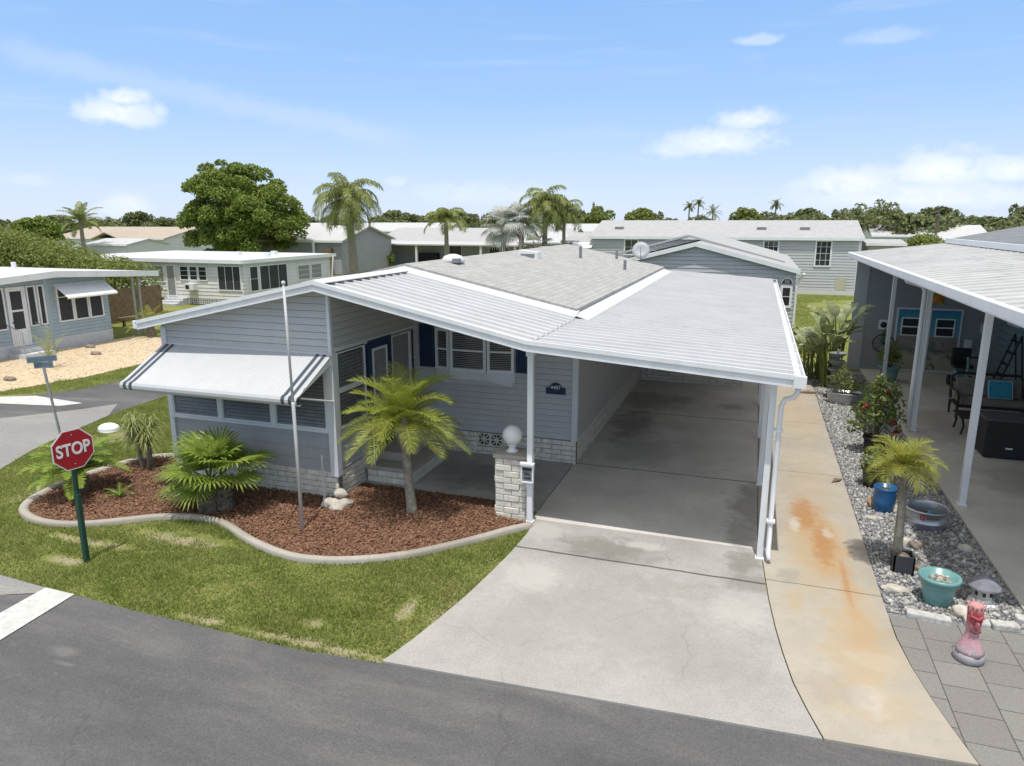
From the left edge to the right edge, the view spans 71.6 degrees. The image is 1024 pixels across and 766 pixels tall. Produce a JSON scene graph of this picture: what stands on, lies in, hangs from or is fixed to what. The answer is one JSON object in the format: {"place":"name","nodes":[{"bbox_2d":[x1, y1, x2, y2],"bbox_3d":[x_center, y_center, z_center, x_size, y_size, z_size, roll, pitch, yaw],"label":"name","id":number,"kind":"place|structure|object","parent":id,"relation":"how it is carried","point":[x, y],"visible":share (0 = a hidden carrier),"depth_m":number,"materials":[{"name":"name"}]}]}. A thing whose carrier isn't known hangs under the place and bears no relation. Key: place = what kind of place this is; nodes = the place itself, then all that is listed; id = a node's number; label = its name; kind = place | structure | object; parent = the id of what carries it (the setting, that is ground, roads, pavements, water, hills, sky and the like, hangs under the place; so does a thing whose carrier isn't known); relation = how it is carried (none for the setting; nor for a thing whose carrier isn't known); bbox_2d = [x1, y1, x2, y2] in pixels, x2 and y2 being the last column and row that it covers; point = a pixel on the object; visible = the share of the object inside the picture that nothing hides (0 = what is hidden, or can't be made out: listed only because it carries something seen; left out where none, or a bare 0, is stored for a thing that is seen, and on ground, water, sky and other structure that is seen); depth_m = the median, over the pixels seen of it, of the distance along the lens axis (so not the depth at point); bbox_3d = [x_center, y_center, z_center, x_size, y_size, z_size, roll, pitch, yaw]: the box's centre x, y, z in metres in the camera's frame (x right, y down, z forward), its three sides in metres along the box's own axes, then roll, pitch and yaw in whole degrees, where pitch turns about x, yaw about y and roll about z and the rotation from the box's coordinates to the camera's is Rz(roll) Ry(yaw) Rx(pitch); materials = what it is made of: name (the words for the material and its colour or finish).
{"place":"outdoors","nodes":[
{"label":"outdoors","id":0,"kind":"place"},
{"bbox_2d":[0,336,161,391],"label":"shell gravel","id":1,"kind":"structure","parent":0,"point":[89,361],"depth_m":23.68,"materials":[{"name":"beige gravel"}]},
{"bbox_2d":[0,380,166,596],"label":"side road","id":2,"kind":"structure","parent":0,"point":[112,393],"depth_m":18.62,"materials":[{"name":"grey asphalt"}]},
{"bbox_2d":[0,396,78,405],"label":"stop line marking","id":3,"kind":"object","parent":2,"relation":"on","point":[33,400],"visible":1,"depth_m":18.49,"materials":[{"name":"white paint"}]},
{"bbox_2d":[0,404,116,594],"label":"worn road patch","id":4,"kind":"object","parent":2,"relation":"on","point":[20,436],"visible":0.89,"depth_m":15.87,"materials":[{"name":"concrete"}]},
{"bbox_2d":[0,222,896,741],"bbox_3d":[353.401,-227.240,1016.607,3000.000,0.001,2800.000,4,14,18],"label":"ground","id":5,"kind":"structure","parent":0,"point":[120,330],"depth_m":9.45,"materials":[{"name":"plant"}]},
{"bbox_2d":[8,215,65,245],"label":"round tree","id":6,"kind":"object","parent":5,"relation":"on","point":[44,225],"visible":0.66,"depth_m":78.55,"materials":[{"name":"green plant"}]},
{"bbox_2d":[26,355,60,433],"bbox_3d":[-8.669,0.616,13.331,0.471,2.272,0.112,-7,15,-28],"label":"street name sign","id":7,"kind":"object","parent":5,"relation":"on","point":[42,362],"visible":0.94,"depth_m":13.17,"materials":[{"name":"metal"}]},
{"bbox_2d":[0,364,140,395],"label":"verge grass","id":8,"kind":"structure","parent":5,"relation":"on","point":[115,373],"depth_m":20.58,"materials":[{"name":"green plant"}]},
{"bbox_2d":[51,428,94,561],"bbox_3d":[-5.867,1.643,9.630,0.101,2.112,0.544,7,14,27],"label":"stop sign","id":9,"kind":"object","parent":5,"relation":"on","point":[72,450],"visible":0.95,"depth_m":9.51,"materials":[{"name":"metal"}]},
{"bbox_2d":[0,262,158,359],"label":"blue home","id":10,"kind":"object","parent":5,"relation":"on","point":[59,302],"visible":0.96,"depth_m":25.77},
{"bbox_2d":[4,286,32,346],"bbox_3d":[-17.027,-2.289,24.509,0.110,2.040,0.680,4,14,18],"label":"door","id":11,"kind":"structure","parent":10,"relation":"in","point":[15,297],"depth_m":24.49,"materials":[{"name":"white paint"}]},
{"bbox_2d":[24,285,39,326],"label":"window","id":12,"kind":"structure","parent":10,"relation":"in","point":[30,293],"depth_m":24.94,"materials":[{"name":"white paint"}]},
{"bbox_2d":[35,284,48,324],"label":"window","id":13,"kind":"structure","parent":10,"relation":"in","point":[43,315],"depth_m":25.27,"materials":[{"name":"white paint"}]},
{"bbox_2d":[54,287,75,321],"bbox_3d":[-16.457,-2.908,26.141,0.080,1.280,0.640,4,14,18],"label":"window","id":14,"kind":"structure","parent":10,"relation":"in","point":[65,306],"depth_m":26.13,"materials":[{"name":"black glass"}]},
{"bbox_2d":[73,297,90,319],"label":"window","id":15,"kind":"structure","parent":10,"relation":"in","point":[81,305],"depth_m":26.80,"materials":[{"name":"black glass"}]},
{"bbox_2d":[88,295,104,317],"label":"window","id":16,"kind":"structure","parent":10,"relation":"in","point":[96,305],"depth_m":27.39,"materials":[{"name":"black glass"}]},
{"bbox_2d":[54,201,104,248],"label":"coconut palm","id":17,"kind":"object","parent":5,"relation":"on","point":[78,213],"visible":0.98,"depth_m":77.35,"materials":[{"name":"green plant"}]},
{"bbox_2d":[0,224,166,299],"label":"tall hedge","id":18,"kind":"object","parent":5,"relation":"on","point":[20,248],"visible":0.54,"depth_m":35.81,"materials":[{"name":"green plant"}]},
{"bbox_2d":[86,238,170,253],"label":"white home","id":19,"kind":"object","parent":5,"relation":"on","point":[118,245],"visible":0.56,"depth_m":80.20,"materials":[{"name":"paint"}]},
{"bbox_2d":[58,227,212,252],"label":"tan roofed home","id":20,"kind":"object","parent":5,"relation":"on","point":[173,236],"visible":0.24,"depth_m":96.99,"materials":[{"name":"beige"}]},
{"bbox_2d":[108,285,163,323],"bbox_3d":[-17.865,-3.708,33.334,0.072,1.539,3.635,4,14,18],"label":"wooden fence","id":21,"kind":"object","parent":5,"relation":"on","point":[121,303],"visible":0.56,"depth_m":33.32,"materials":[{"name":"brown wood"}]},
{"bbox_2d":[116,210,156,226],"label":"distant tree","id":22,"kind":"object","parent":5,"relation":"on","point":[137,217],"visible":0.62,"depth_m":150.09,"materials":[{"name":"green plant"}]},
{"bbox_2d":[90,250,335,305],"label":"white trailer home","id":23,"kind":"object","parent":5,"relation":"on","point":[200,277],"visible":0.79,"depth_m":40.18,"materials":[{"name":"metal"}]},
{"bbox_2d":[216,265,241,290],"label":"window","id":24,"kind":"structure","parent":23,"relation":"in","point":[228,277],"depth_m":38.92,"materials":[{"name":"white paint"}]},
{"bbox_2d":[258,263,288,290],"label":"window","id":25,"kind":"structure","parent":23,"relation":"in","point":[271,276],"depth_m":41.01,"materials":[{"name":"white paint"}]},
{"bbox_2d":[176,159,310,252],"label":"broadleaf tree","id":26,"kind":"object","parent":5,"relation":"on","point":[232,207],"visible":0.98,"depth_m":58.99,"materials":[{"name":"green plant"}]},
{"bbox_2d":[18,453,532,564],"bbox_3d":[-3.925,2.027,11.634,8.534,0.112,3.433,4,14,18],"label":"bed edging","id":27,"kind":"object","parent":5,"relation":"on","point":[29,516],"visible":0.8,"depth_m":10.66,"materials":[{"name":"concrete"}]},
{"bbox_2d":[30,458,524,555],"bbox_3d":[-3.911,2.031,11.643,8.410,0.001,3.270,4,14,18],"label":"mulch bed","id":28,"kind":"object","parent":5,"relation":"on","point":[332,518],"visible":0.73,"depth_m":11.38,"materials":[{"name":"brown wood"}]},
{"bbox_2d":[17,435,131,499],"bbox_3d":[-7.457,1.438,12.180,1.604,1.076,1.667,8,15,31],"label":"sago palm","id":29,"kind":"object","parent":28,"relation":"on","point":[96,459],"visible":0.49,"depth_m":11.98,"materials":[{"name":"green plant"}]},
{"bbox_2d":[118,408,169,468],"bbox_3d":[-7.024,1.063,13.433,1.276,1.205,1.022,4,14,18],"label":"strappy shrub","id":30,"kind":"object","parent":28,"relation":"on","point":[136,437],"visible":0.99,"depth_m":13.30,"materials":[{"name":"green plant"}]},
{"bbox_2d":[151,426,278,514],"bbox_3d":[-4.906,1.431,11.491,2.142,1.398,1.973,4,14,18],"label":"fan palm","id":31,"kind":"object","parent":28,"relation":"on","point":[214,493],"visible":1,"depth_m":11.31,"materials":[{"name":"green plant"}]},
{"bbox_2d":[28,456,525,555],"bbox_3d":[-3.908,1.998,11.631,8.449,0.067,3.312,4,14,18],"label":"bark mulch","id":32,"kind":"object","parent":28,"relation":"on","point":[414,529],"visible":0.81,"depth_m":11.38,"materials":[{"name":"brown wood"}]},
{"bbox_2d":[281,281,303,530],"bbox_3d":[-3.199,0.460,10.391,0.056,3.880,0.127,-9,16,-35],"label":"flagpole","id":33,"kind":"object","parent":28,"relation":"on","point":[294,427],"visible":0.93,"depth_m":10.38,"materials":[{"name":"white metal"}]},
{"bbox_2d":[336,360,470,513],"bbox_3d":[-1.726,0.955,11.201,2.238,2.469,2.185,4,14,18],"label":"pygmy date palm","id":34,"kind":"object","parent":28,"relation":"on","point":[401,402],"visible":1,"depth_m":10.97,"materials":[{"name":"green plant"}]},
{"bbox_2d":[249,225,395,275],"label":"grey garage home","id":35,"kind":"object","parent":5,"relation":"on","point":[374,248],"visible":0.47,"depth_m":63.46,"materials":[{"name":"white paint"}]},
{"bbox_2d":[311,172,383,274],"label":"queen palm","id":36,"kind":"object","parent":5,"relation":"on","point":[347,201],"visible":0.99,"depth_m":54.50,"materials":[{"name":"green plant"}]},
{"bbox_2d":[362,223,457,233],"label":"distant home","id":37,"kind":"object","parent":5,"relation":"on","point":[387,228],"visible":0.02,"depth_m":109.33,"materials":[{"name":"white paint"}]},
{"bbox_2d":[423,207,467,255],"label":"drooping palm","id":38,"kind":"object","parent":5,"relation":"on","point":[443,214],"visible":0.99,"depth_m":63.34,"materials":[{"name":"green plant"}]},
{"bbox_2d":[119,244,806,561],"bbox_3d":[1.105,-1.379,17.925,10.747,3.915,17.010,4,14,18],"label":"mobile home","id":39,"kind":"object","parent":5,"relation":"on","point":[557,353],"visible":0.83,"depth_m":12.35,"materials":[{"name":"grey plastic"}]},
{"bbox_2d":[172,394,217,418],"bbox_3d":[-5.596,-0.001,12.502,1.030,1.240,0.050,4,14,18],"label":"window","id":40,"kind":"structure","parent":39,"relation":"in","point":[183,405],"depth_m":12.59,"materials":[{"name":"grey glass"}]},
{"bbox_2d":[222,399,270,423],"bbox_3d":[-4.568,0.076,12.162,1.060,1.240,0.050,4,14,18],"label":"window","id":41,"kind":"structure","parent":39,"relation":"in","point":[253,412],"depth_m":12.25,"materials":[{"name":"grey glass"}]},
{"bbox_2d":[275,371,327,429],"bbox_3d":[-3.531,0.155,11.819,1.050,1.240,0.050,4,14,18],"label":"window","id":42,"kind":"structure","parent":39,"relation":"in","point":[311,414],"depth_m":11.82,"materials":[{"name":"grey glass"}]},
{"bbox_2d":[336,343,365,390],"bbox_3d":[-2.744,-0.279,12.058,0.050,0.660,0.920,4,14,18],"label":"window","id":43,"kind":"structure","parent":39,"relation":"in","point":[351,362],"depth_m":12.05,"materials":[{"name":"black glass"}]},
{"bbox_2d":[338,380,367,429],"bbox_3d":[-2.744,0.364,12.205,0.050,0.660,0.920,4,14,18],"label":"window","id":44,"kind":"structure","parent":39,"relation":"in","point":[347,399],"depth_m":12.14,"materials":[{"name":"black glass"}]},
{"bbox_2d":[365,334,394,457],"bbox_3d":[-2.402,0.233,13.096,0.120,2.160,0.840,4,14,18],"label":"door","id":45,"kind":"structure","parent":39,"relation":"in","point":[378,351],"depth_m":12.92,"materials":[{"name":"blue paint"}]},
{"bbox_2d":[391,329,411,391],"bbox_3d":[-2.159,-0.341,13.812,0.050,1.320,0.800,4,14,18],"label":"window","id":46,"kind":"structure","parent":39,"relation":"in","point":[400,342],"depth_m":13.83,"materials":[{"name":"grey glass"}]},
{"bbox_2d":[434,326,514,386],"bbox_3d":[-0.749,-0.592,13.788,1.720,1.280,0.168,4,14,18],"label":"bay window","id":47,"kind":"structure","parent":39,"relation":"in","point":[473,360],"depth_m":13.78,"materials":[{"name":"white paint"}]},
{"bbox_2d":[365,449,572,511],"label":"porch slab","id":48,"kind":"structure","parent":5,"relation":"on","point":[456,472],"depth_m":12.92,"materials":[{"name":"concrete"}]},
{"bbox_2d":[389,228,582,265],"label":"row home","id":49,"kind":"object","parent":5,"relation":"on","point":[410,245],"visible":0.36,"depth_m":71.02,"materials":[{"name":"grey metal"}]},
{"bbox_2d":[480,204,525,251],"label":"silver fan palm","id":50,"kind":"object","parent":5,"relation":"on","point":[494,236],"visible":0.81,"depth_m":49.09,"materials":[{"name":"grey plant"}]},
{"bbox_2d":[493,446,535,520],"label":"brick pillar","id":51,"kind":"structure","parent":5,"relation":"on","point":[511,493],"depth_m":11.11,"materials":[{"name":"brick"}]},
{"bbox_2d":[502,425,521,452],"bbox_3d":[0.006,0.867,11.135,0.316,0.420,0.316,4,14,18],"label":"globe lamp","id":52,"kind":"object","parent":51,"relation":"on","point":[512,436],"visible":1,"depth_m":11.03,"materials":[{"name":"white glass"}]},
{"bbox_2d":[496,199,543,249],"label":"silver fan palm","id":53,"kind":"object","parent":5,"relation":"on","point":[523,229],"visible":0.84,"depth_m":48.02,"materials":[{"name":"grey plant"}]},
{"bbox_2d":[516,185,573,245],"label":"green palm","id":54,"kind":"object","parent":5,"relation":"on","point":[543,201],"visible":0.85,"depth_m":47.62,"materials":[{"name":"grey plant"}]},
{"bbox_2d":[546,199,582,244],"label":"slim palm","id":55,"kind":"object","parent":5,"relation":"on","point":[571,217],"visible":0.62,"depth_m":48.42,"materials":[{"name":"green plant"}]},
{"bbox_2d":[580,205,615,223],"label":"green tree","id":56,"kind":"object","parent":5,"relation":"on","point":[599,214],"visible":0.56,"depth_m":137.70,"materials":[{"name":"green plant"}]},
{"bbox_2d":[613,231,804,331],"bbox_3d":[9.544,-5.536,36.064,9.093,4.050,13.541,4,14,18],"label":"blue grey home","id":57,"kind":"object","parent":5,"relation":"on","point":[707,252],"visible":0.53,"depth_m":29.61,"materials":[{"name":"metal"}]},
{"bbox_2d":[589,220,864,294],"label":"long grey home","id":58,"kind":"object","parent":5,"relation":"on","point":[816,251],"visible":0.61,"depth_m":46.45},
{"bbox_2d":[813,240,832,266],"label":"window","id":59,"kind":"structure","parent":58,"relation":"in","point":[823,249],"depth_m":45.05,"materials":[{"name":"glass"}]},
{"bbox_2d":[727,207,764,219],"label":"green tree","id":60,"kind":"object","parent":5,"relation":"on","point":[748,214],"visible":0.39,"depth_m":133.34,"materials":[{"name":"green plant"}]},
{"bbox_2d":[846,199,901,231],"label":"airy tree","id":61,"kind":"object","parent":5,"relation":"on","point":[884,209],"visible":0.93,"depth_m":83.18,"materials":[{"name":"green plant"}]},
{"bbox_2d":[891,212,927,238],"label":"distant tree","id":62,"kind":"object","parent":5,"relation":"on","point":[906,226],"visible":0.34,"depth_m":81.18,"materials":[{"name":"green plant"}]},
{"bbox_2d":[810,369,1023,633],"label":"gravel","id":63,"kind":"structure","parent":5,"relation":"on","point":[847,445],"depth_m":10.59,"materials":[{"name":"grey gravel"}]},
{"bbox_2d":[794,326,828,378],"bbox_3d":[8.938,-0.948,21.124,1.218,1.619,1.779,4,14,18],"label":"paddle leaf plant","id":64,"kind":"object","parent":63,"relation":"on","point":[804,343],"visible":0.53,"depth_m":21.04,"materials":[{"name":"green plant"}]},
{"bbox_2d":[796,300,874,386],"bbox_3d":[8.991,-1.079,19.850,2.001,2.443,1.719,4,14,18],"label":"paddle leaf plant","id":65,"kind":"object","parent":63,"relation":"on","point":[833,313],"visible":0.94,"depth_m":19.80,"materials":[{"name":"green plant"}]},
{"bbox_2d":[825,349,846,392],"bbox_3d":[8.504,-0.232,18.660,0.436,1.350,0.379,4,14,18],"label":"tiered planter","id":66,"kind":"object","parent":63,"relation":"on","point":[837,361],"visible":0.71,"depth_m":18.57,"materials":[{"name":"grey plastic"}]},
{"bbox_2d":[827,390,867,405],"bbox_3d":[8.585,0.386,18.222,0.975,0.300,0.543,4,14,18],"label":"metal trough","id":67,"kind":"object","parent":63,"relation":"on","point":[838,397],"visible":0.87,"depth_m":18.07,"materials":[{"name":"metal"}]},
{"bbox_2d":[826,367,865,393],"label":"trough plants","id":68,"kind":"object","parent":67,"relation":"on","point":[854,387],"visible":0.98,"depth_m":18.14,"materials":[{"name":"green plant"}]},
{"bbox_2d":[862,433,887,455],"bbox_3d":[7.302,1.247,14.315,0.460,0.360,0.460,4,14,18],"label":"hibiscus pot","id":69,"kind":"object","parent":63,"relation":"on","point":[868,439],"visible":0.62,"depth_m":14.20,"materials":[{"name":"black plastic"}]},
{"bbox_2d":[846,373,906,438],"bbox_3d":[7.308,0.457,14.144,1.147,1.363,0.869,4,14,18],"label":"hibiscus","id":70,"kind":"object","parent":69,"relation":"in","point":[878,414],"visible":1,"depth_m":14.04,"materials":[{"name":"green plant"}]},
{"bbox_2d":[872,483,897,512],"bbox_3d":[6.025,1.866,11.489,0.340,0.410,0.338,4,14,18],"label":"blue pot","id":71,"kind":"object","parent":63,"relation":"on","point":[884,499],"visible":1,"depth_m":11.37,"materials":[{"name":"ceramic"}]},
{"bbox_2d":[890,550,915,575],"bbox_3d":[5.230,2.400,9.510,0.250,0.250,0.230,4,14,18],"label":"square planter","id":72,"kind":"object","parent":63,"relation":"on","point":[902,565],"visible":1,"depth_m":9.41,"materials":[{"name":"plastic"}]},
{"bbox_2d":[863,434,949,558],"bbox_3d":[5.149,1.557,9.393,1.035,1.754,1.017,4,14,18],"label":"slender palm","id":73,"kind":"object","parent":72,"relation":"in","point":[907,459],"visible":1,"depth_m":9.30,"materials":[{"name":"green plant"}]},
{"bbox_2d":[905,499,950,531],"bbox_3d":[6.389,2.043,10.970,0.634,0.295,0.634,4,14,18],"label":"metal tub","id":74,"kind":"object","parent":63,"relation":"on","point":[918,517],"visible":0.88,"depth_m":10.83,"materials":[{"name":"metal"}]},
{"bbox_2d":[906,608,951,625],"bbox_3d":[4.910,2.762,8.372,0.464,0.090,0.130,6,14,25],"label":"edging stone","id":75,"kind":"object","parent":63,"relation":"on","point":[931,617],"visible":1,"depth_m":8.33,"materials":[{"name":"white stone"}]},
{"bbox_2d":[918,566,962,607],"bbox_3d":[5.222,2.523,8.701,0.470,0.370,0.470,4,14,18],"label":"teal pot","id":76,"kind":"object","parent":63,"relation":"on","point":[938,594],"visible":0.92,"depth_m":8.60,"materials":[{"name":"ceramic"}]},
{"bbox_2d":[966,574,1001,607],"bbox_3d":[5.764,2.516,8.687,0.377,0.390,0.377,4,14,18],"label":"garden lantern","id":77,"kind":"object","parent":63,"relation":"on","point":[985,587],"visible":0.98,"depth_m":8.61,"materials":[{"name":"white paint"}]},
{"bbox_2d":[990,619,1020,632],"bbox_3d":[5.683,2.804,8.188,0.281,0.090,0.130,3,13,14],"label":"edging stone","id":78,"kind":"object","parent":63,"relation":"on","point":[1006,626],"visible":0.9,"depth_m":8.14,"materials":[{"name":"white stone"}]},
{"bbox_2d":[878,212,964,232],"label":"distant tree","id":79,"kind":"object","parent":5,"relation":"on","point":[930,221],"visible":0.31,"depth_m":81.32,"materials":[{"name":"green plant"}]},
{"bbox_2d":[903,233,944,246],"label":"bush","id":80,"kind":"object","parent":5,"relation":"on","point":[919,239],"visible":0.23,"depth_m":72.20,"materials":[{"name":"green plant"}]},
{"bbox_2d":[863,225,986,245],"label":"distant home","id":81,"kind":"object","parent":5,"relation":"on","point":[876,233],"visible":0.17,"depth_m":80.83,"materials":[{"name":"white paint"}]},
{"bbox_2d":[846,226,1023,506],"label":"neighbour home","id":82,"kind":"object","parent":5,"relation":"on","point":[976,281],"visible":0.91,"depth_m":19.11,"materials":[{"name":"white paint"}]},
{"bbox_2d":[892,307,919,370],"bbox_3d":[12.233,-1.345,21.897,0.820,1.960,0.080,4,14,18],"label":"painted door","id":83,"kind":"structure","parent":82,"relation":"in","point":[907,319],"depth_m":21.87,"materials":[{"name":"teal paint"}]},
{"bbox_2d":[923,308,963,372],"bbox_3d":[13.114,-1.278,21.606,0.880,1.960,0.080,4,14,18],"label":"painted door","id":84,"kind":"structure","parent":82,"relation":"in","point":[945,326],"depth_m":21.58,"materials":[{"name":"teal paint"}]},
{"bbox_2d":[0,574,963,765],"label":"road","id":85,"kind":"structure","parent":0,"point":[84,681],"depth_m":6.77,"materials":[{"name":"grey asphalt"}]},
{"bbox_2d":[0,587,73,639],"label":"stop line marking","id":86,"kind":"object","parent":85,"relation":"on","point":[15,617],"visible":1,"depth_m":8.59,"materials":[{"name":"white paint"}]},
{"bbox_2d":[0,0,1023,221],"label":"sky","id":87,"kind":"structure","parent":0,"point":[825,106],"materials":[{"name":"blue"}]},
{"bbox_2d":[560,232,592,248],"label":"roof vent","id":88,"kind":"object","parent":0,"point":[581,239],"visible":0.16,"depth_m":50.86,"materials":[{"name":"white metal"}]},
{"bbox_2d":[382,519,822,740],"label":"driveway","id":89,"kind":"structure","parent":0,"point":[672,626],"depth_m":8.11,"materials":[{"name":"concrete"}]},
{"bbox_2d":[533,380,757,548],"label":"carport slab","id":90,"kind":"structure","parent":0,"point":[678,460],"depth_m":13.35,"materials":[{"name":"concrete"}]},
{"bbox_2d":[795,293,853,357],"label":"court grass","id":91,"kind":"structure","parent":0,"point":[802,297],"depth_m":40.86,"materials":[{"name":"green plant"}]},
{"bbox_2d":[758,359,978,765],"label":"walkway","id":92,"kind":"structure","parent":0,"point":[856,681],"depth_m":8.41,"materials":[{"name":"concrete"}]},
{"bbox_2d":[861,239,907,250],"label":"beige shed","id":93,"kind":"structure","parent":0,"point":[868,244],"depth_m":46.54,"materials":[{"name":"white paint"}]},
{"bbox_2d":[859,368,1023,611],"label":"patio","id":94,"kind":"structure","parent":0,"point":[991,515],"depth_m":12.87,"materials":[{"name":"concrete"}]},
{"bbox_2d":[879,364,900,380],"bbox_3d":[11.037,-0.292,20.788,0.580,0.420,0.580,4,14,18],"label":"teal planter","id":95,"kind":"object","parent":94,"relation":"on","point":[892,371],"visible":0.73,"depth_m":20.58,"materials":[{"name":"ceramic"}]},
{"bbox_2d":[877,341,902,367],"bbox_3d":[11.043,-0.818,20.687,0.724,0.770,0.674,4,14,18],"label":"leafy plant","id":96,"kind":"object","parent":95,"relation":"on","point":[892,357],"visible":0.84,"depth_m":20.61,"materials":[{"name":"green plant"}]},
{"bbox_2d":[946,347,978,384],"bbox_3d":[12.588,-0.383,19.773,0.590,1.050,1.040,4,14,18],"label":"chair","id":97,"kind":"object","parent":94,"relation":"on","point":[961,358],"visible":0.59,"depth_m":20.05,"materials":[{"name":"black plastic"}]},
{"bbox_2d":[947,371,1023,418],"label":"patio sofa","id":98,"kind":"object","parent":94,"relation":"on","point":[963,389],"visible":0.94,"depth_m":16.82,"materials":[{"name":"brown metal"}]},
{"bbox_2d":[987,380,1012,399],"bbox_3d":[11.520,0.164,16.764,0.500,0.410,0.283,4,14,18],"label":"blue cushion","id":99,"kind":"object","parent":98,"relation":"on","point":[999,389],"visible":1,"depth_m":16.73,"materials":[{"name":"teal fabric"}]},
{"bbox_2d":[974,410,1023,459],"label":"storage box","id":100,"kind":"object","parent":94,"relation":"on","point":[999,434],"visible":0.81,"depth_m":13.84,"materials":[{"name":"black plastic"}]},
{"bbox_2d":[993,333,1022,398],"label":"folding ladder","id":101,"kind":"object","parent":94,"relation":"on","point":[1017,343],"visible":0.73,"depth_m":18.66,"materials":[{"name":"black metal"}]},
{"bbox_2d":[889,616,1023,765],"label":"paver court","id":102,"kind":"object","parent":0,"point":[981,708],"visible":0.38,"depth_m":7.20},
{"bbox_2d":[952,598,986,666],"bbox_3d":[4.893,2.634,7.542,0.304,0.668,0.304,4,14,18],"label":"pink statue","id":103,"kind":"object","parent":102,"relation":"on","point":[968,649],"visible":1,"depth_m":7.48,"materials":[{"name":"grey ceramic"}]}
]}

